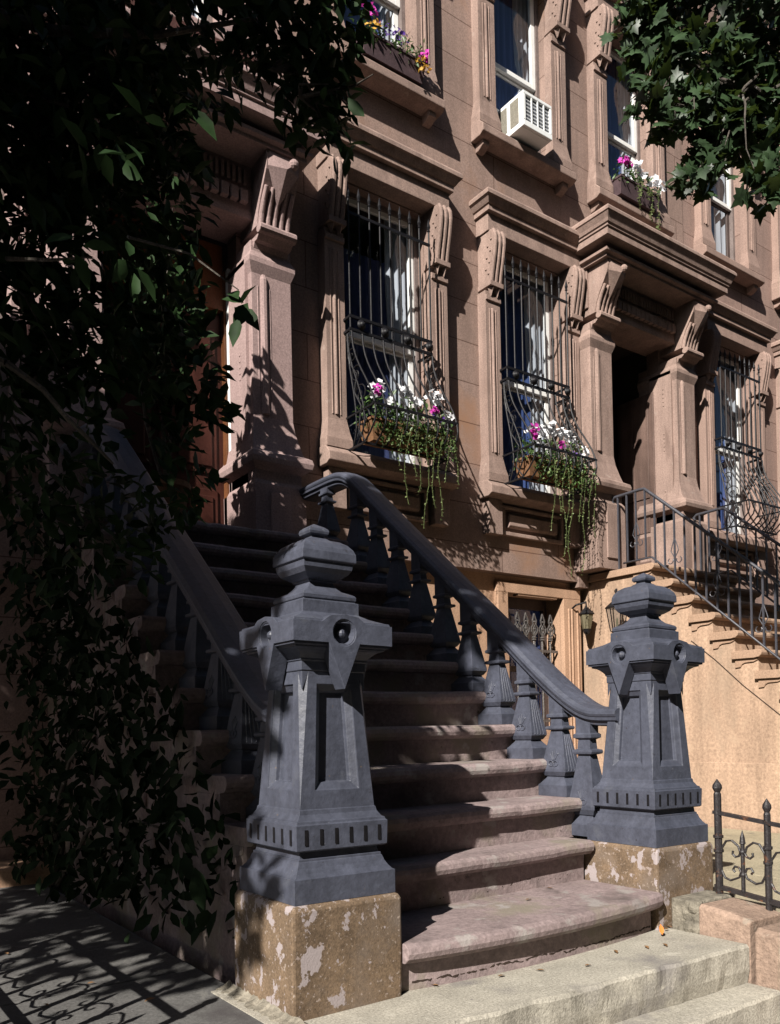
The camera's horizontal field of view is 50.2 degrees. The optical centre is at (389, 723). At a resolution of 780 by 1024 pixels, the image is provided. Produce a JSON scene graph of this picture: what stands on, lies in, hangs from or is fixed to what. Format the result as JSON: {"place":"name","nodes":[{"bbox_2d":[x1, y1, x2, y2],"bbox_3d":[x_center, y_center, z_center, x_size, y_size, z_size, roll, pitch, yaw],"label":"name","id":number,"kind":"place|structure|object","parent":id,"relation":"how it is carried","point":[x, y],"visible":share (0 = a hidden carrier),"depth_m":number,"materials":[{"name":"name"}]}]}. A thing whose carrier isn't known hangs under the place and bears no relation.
{"place":"outdoors","nodes":[
{"label":"outdoors","id":0,"kind":"place"},
{"bbox_2d":[0,883,263,1023],"bbox_3d":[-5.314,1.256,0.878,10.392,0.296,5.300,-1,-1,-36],"label":"paving","id":1,"kind":"structure","parent":0,"point":[60,955],"depth_m":3.44,"materials":[{"name":"grey concrete"}]},
{"bbox_2d":[0,858,50,887],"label":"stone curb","id":2,"kind":"structure","parent":1,"relation":"on","point":[8,880],"depth_m":5.61,"materials":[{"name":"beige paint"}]},
{"bbox_2d":[0,0,333,860],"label":"brownstone house","id":3,"kind":"structure","parent":1,"relation":"on","point":[260,462],"depth_m":6.72,"materials":[{"name":"stone"}]},
{"bbox_2d":[0,188,7,438],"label":"window","id":4,"kind":"structure","parent":3,"relation":"in","point":[5,389],"depth_m":5.94,"materials":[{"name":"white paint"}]},
{"bbox_2d":[103,208,231,524],"bbox_3d":[-1.861,-2.689,6.754,1.198,2.690,0.178,-1,-1,-36],"label":"door","id":5,"kind":"structure","parent":3,"relation":"in","point":[217,448],"depth_m":6.98,"materials":[{"name":"red wood"}]},
{"bbox_2d":[192,0,211,22],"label":"window","id":6,"kind":"structure","parent":3,"relation":"in","point":[209,18],"depth_m":6.94,"materials":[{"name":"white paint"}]},
{"bbox_2d":[0,0,384,617],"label":"shade tree","id":7,"kind":"object","parent":1,"relation":"on","point":[55,206],"visible":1,"depth_m":3.32,"materials":[{"name":"green plant"}]},
{"bbox_2d":[216,980,305,1023],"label":"mortar fillet","id":8,"kind":"object","parent":1,"relation":"on","point":[272,1012],"visible":0.84,"depth_m":2.97,"materials":[{"name":"grey concrete"}]},
{"bbox_2d":[672,890,779,990],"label":"coping wall","id":9,"kind":"structure","parent":1,"relation":"on","point":[755,927],"depth_m":3.80,"materials":[{"name":"stone"}]},
{"bbox_2d":[712,779,779,910],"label":"iron fence","id":10,"kind":"object","parent":9,"relation":"on","point":[766,850],"visible":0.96,"depth_m":3.99,"materials":[{"name":"black metal"}]},
{"bbox_2d":[708,827,779,911],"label":"yard","id":11,"kind":"structure","parent":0,"point":[755,863],"depth_m":6.04,"materials":[{"name":"concrete"}]},
{"bbox_2d":[283,0,736,757],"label":"brownstone house","id":12,"kind":"structure","parent":11,"relation":"on","point":[463,174],"depth_m":8.77,"materials":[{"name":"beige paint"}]},
{"bbox_2d":[283,0,405,78],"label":"window","id":13,"kind":"structure","parent":12,"relation":"in","point":[393,11],"depth_m":8.12,"materials":[{"name":"white glass"}]},
{"bbox_2d":[341,191,421,465],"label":"window","id":14,"kind":"structure","parent":12,"relation":"in","point":[353,205],"depth_m":8.10,"materials":[{"name":"glass"}]},
{"bbox_2d":[350,2,431,85],"bbox_3d":[0.001,-6.291,7.745,0.811,0.468,0.314,-1,-1,-36],"label":"flower box","id":15,"kind":"object","parent":12,"relation":"on","point":[392,56],"visible":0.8,"depth_m":7.70,"materials":[{"name":"multicoloured plant"}]},
{"bbox_2d":[343,184,458,467],"bbox_3d":[0.068,-3.594,7.536,0.950,2.350,0.567,-1,-1,-36],"label":"window grille","id":16,"kind":"object","parent":12,"relation":"attached to","point":[408,337],"depth_m":7.48,"materials":[{"name":"black metal"}]},
{"bbox_2d":[352,378,459,524],"bbox_3d":[0.156,-2.398,7.469,0.996,1.349,0.424,-1,-1,-36],"label":"flower box","id":17,"kind":"object","parent":16,"relation":"attached to","point":[386,435],"visible":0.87,"depth_m":7.39,"materials":[{"name":"green plant"}]},
{"bbox_2d":[494,0,540,152],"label":"window","id":18,"kind":"structure","parent":12,"relation":"in","point":[515,21],"depth_m":9.20,"materials":[{"name":"glass"}]},
{"bbox_2d":[498,90,551,151],"bbox_3d":[1.372,-6.277,8.812,0.423,0.360,0.530,-1,-1,-36],"label":"air conditioner","id":19,"kind":"object","parent":12,"relation":"attached to","point":[525,117],"visible":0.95,"depth_m":8.62,"materials":[{"name":"white metal"}]},
{"bbox_2d":[498,259,556,494],"bbox_3d":[1.395,-3.701,9.043,1.020,2.530,0.184,-1,-1,-36],"label":"window","id":20,"kind":"structure","parent":12,"relation":"in","point":[507,446],"depth_m":9.20,"materials":[{"name":"grey glass"}]},
{"bbox_2d":[508,597,548,726],"bbox_3d":[1.421,-0.633,9.285,0.850,1.520,0.110,-1,-1,-36],"label":"basement window","id":21,"kind":"structure","parent":12,"relation":"in","point":[520,605],"depth_m":9.40,"materials":[{"name":"black glass"}]},
{"bbox_2d":[508,611,557,724],"bbox_3d":[1.548,-0.584,9.111,0.830,1.253,0.060,-1,-1,-36],"label":"basement grille","id":22,"kind":"object","parent":12,"relation":"attached to","point":[534,634],"visible":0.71,"depth_m":9.19,"materials":[{"name":"black metal"}]},
{"bbox_2d":[500,256,597,497],"bbox_3d":[1.606,-3.618,8.650,0.950,2.350,0.567,-1,-1,-36],"label":"window grille","id":23,"kind":"object","parent":12,"relation":"attached to","point":[551,383],"depth_m":8.60,"materials":[{"name":"black metal"}]},
{"bbox_2d":[511,420,598,576],"bbox_3d":[1.703,-2.290,8.579,0.984,1.658,0.423,-1,-1,-36],"label":"flower box","id":24,"kind":"object","parent":23,"relation":"attached to","point":[528,459],"visible":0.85,"depth_m":8.49,"materials":[{"name":"green plant"}]},
{"bbox_2d":[572,601,593,634],"bbox_3d":[2.141,-1.174,9.320,0.190,0.371,0.298,-1,-1,-36],"label":"wall lantern","id":25,"kind":"object","parent":12,"relation":"attached to","point":[586,613],"depth_m":9.23,"materials":[{"name":"black metal"}]},
{"bbox_2d":[605,588,626,632],"bbox_3d":[2.394,-1.178,8.861,0.220,0.502,0.369,-1,0,-4],"label":"entry lantern","id":26,"kind":"object","parent":12,"relation":"attached to","point":[610,606],"visible":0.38,"depth_m":8.79,"materials":[{"name":"black metal"}]},
{"bbox_2d":[606,46,640,180],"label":"window","id":27,"kind":"structure","parent":12,"relation":"in","point":[623,139],"depth_m":10.24,"materials":[{"name":"glass"}]},
{"bbox_2d":[617,392,655,567],"bbox_3d":[2.663,-2.903,10.187,1.200,2.380,0.550,-1,-1,-36],"label":"door","id":28,"kind":"structure","parent":12,"relation":"in","point":[635,418],"depth_m":10.48,"materials":[{"name":"brown wood"}]},
{"bbox_2d":[610,155,665,229],"bbox_3d":[2.941,-6.201,9.853,0.908,0.818,0.336,-1,-1,-36],"label":"flower box","id":29,"kind":"object","parent":12,"relation":"attached to","point":[640,195],"visible":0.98,"depth_m":9.75,"materials":[{"name":"brown wood"}]},
{"bbox_2d":[582,562,779,832],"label":"stone stoop","id":30,"kind":"object","parent":11,"relation":"on","point":[731,698],"visible":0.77,"depth_m":8.21,"materials":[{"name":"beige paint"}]},
{"bbox_2d":[612,487,779,659],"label":"iron railing","id":31,"kind":"object","parent":30,"relation":"on","point":[722,543],"visible":0.98,"depth_m":8.34,"materials":[{"name":"black metal"}]},
{"bbox_2d":[692,507,779,610],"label":"iron railing","id":32,"kind":"object","parent":30,"relation":"on","point":[766,536],"visible":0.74,"depth_m":9.57,"materials":[{"name":"black metal"}]},
{"bbox_2d":[680,5,779,618],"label":"brownstone house","id":33,"kind":"structure","parent":11,"relation":"on","point":[743,320],"depth_m":11.38,"materials":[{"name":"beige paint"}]},
{"bbox_2d":[682,164,734,260],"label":"window","id":34,"kind":"structure","parent":33,"relation":"in","point":[722,217],"depth_m":11.46,"materials":[{"name":"white glass"}]},
{"bbox_2d":[710,352,745,534],"bbox_3d":[4.452,-3.748,11.257,1.020,2.530,0.184,-1,-1,-36],"label":"window","id":35,"kind":"structure","parent":33,"relation":"in","point":[720,493],"depth_m":11.47,"materials":[{"name":"grey glass"}]},
{"bbox_2d":[714,349,779,538],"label":"window grille","id":36,"kind":"object","parent":33,"relation":"attached to","point":[739,445],"depth_m":10.81,"materials":[{"name":"black metal"}]},
{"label":"sidewalk","id":37,"kind":"structure","parent":0,"visible":0},
{"bbox_2d":[211,928,779,1023],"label":"bluestone step","id":38,"kind":"object","parent":37,"relation":"on","point":[682,977],"visible":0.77,"depth_m":3.29,"materials":[{"name":"grey stone"}]},
{"bbox_2d":[235,524,400,1020],"bbox_3d":[-0.282,0.139,3.147,0.462,1.792,0.462,0,-1,-36],"label":"newel post","id":39,"kind":"object","parent":38,"relation":"on","point":[317,916],"visible":1,"depth_m":3.01,"materials":[{"name":"grey metal"}]},
{"bbox_2d":[41,506,663,991],"bbox_3d":[-0.488,-0.126,5.069,2.168,2.522,4.021,-1,-1,-36],"label":"stone stoop","id":40,"kind":"object","parent":38,"relation":"on","point":[483,850],"visible":0.55,"depth_m":4.15,"materials":[{"name":"stone"}]},
{"bbox_2d":[0,472,240,945],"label":"climbing vine","id":41,"kind":"object","parent":40,"relation":"attached to","point":[55,835],"visible":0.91,"depth_m":4.38,"materials":[{"name":"green plant"}]},
{"bbox_2d":[60,424,268,817],"bbox_3d":[-1.238,-0.652,4.514,0.218,2.604,3.181,-1,-1,-36],"label":"balustrade","id":42,"kind":"object","parent":40,"relation":"on","point":[190,601],"visible":0.52,"depth_m":4.07,"materials":[{"name":"grey metal"}]},
{"bbox_2d":[121,176,222,512],"bbox_3d":[-1.526,-2.594,5.726,0.714,2.467,0.784,-1,0,-3],"label":"potted shrub","id":43,"kind":"object","parent":40,"relation":"on","point":[198,321],"visible":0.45,"depth_m":5.69,"materials":[{"name":"green plant"}]},
{"bbox_2d":[299,472,619,836],"bbox_3d":[0.287,-0.676,5.619,0.218,2.604,3.181,-1,-1,-36],"label":"balustrade","id":44,"kind":"object","parent":40,"relation":"on","point":[567,772],"visible":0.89,"depth_m":5.17,"materials":[{"name":"grey metal"}]},
{"bbox_2d":[584,573,712,929],"bbox_3d":[1.324,0.114,4.310,0.462,1.792,0.462,0,-1,-36],"label":"newel post","id":45,"kind":"object","parent":38,"relation":"on","point":[647,827],"visible":0.99,"depth_m":4.19,"materials":[{"name":"grey metal"}]},
{"bbox_2d":[659,924,663,934],"bbox_3d":[1.255,0.953,3.850,0.016,0.047,0.020,-1,-1,-36],"label":"fallen leaf","id":46,"kind":"object","parent":38,"relation":"on","point":[661,929],"visible":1,"depth_m":3.85,"materials":[{"name":"orange plant"}]},
{"bbox_2d":[599,0,779,225],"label":"maple tree","id":47,"kind":"object","parent":37,"relation":"on","point":[728,102],"visible":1,"depth_m":5.36,"materials":[{"name":"green plant"}]}
]}

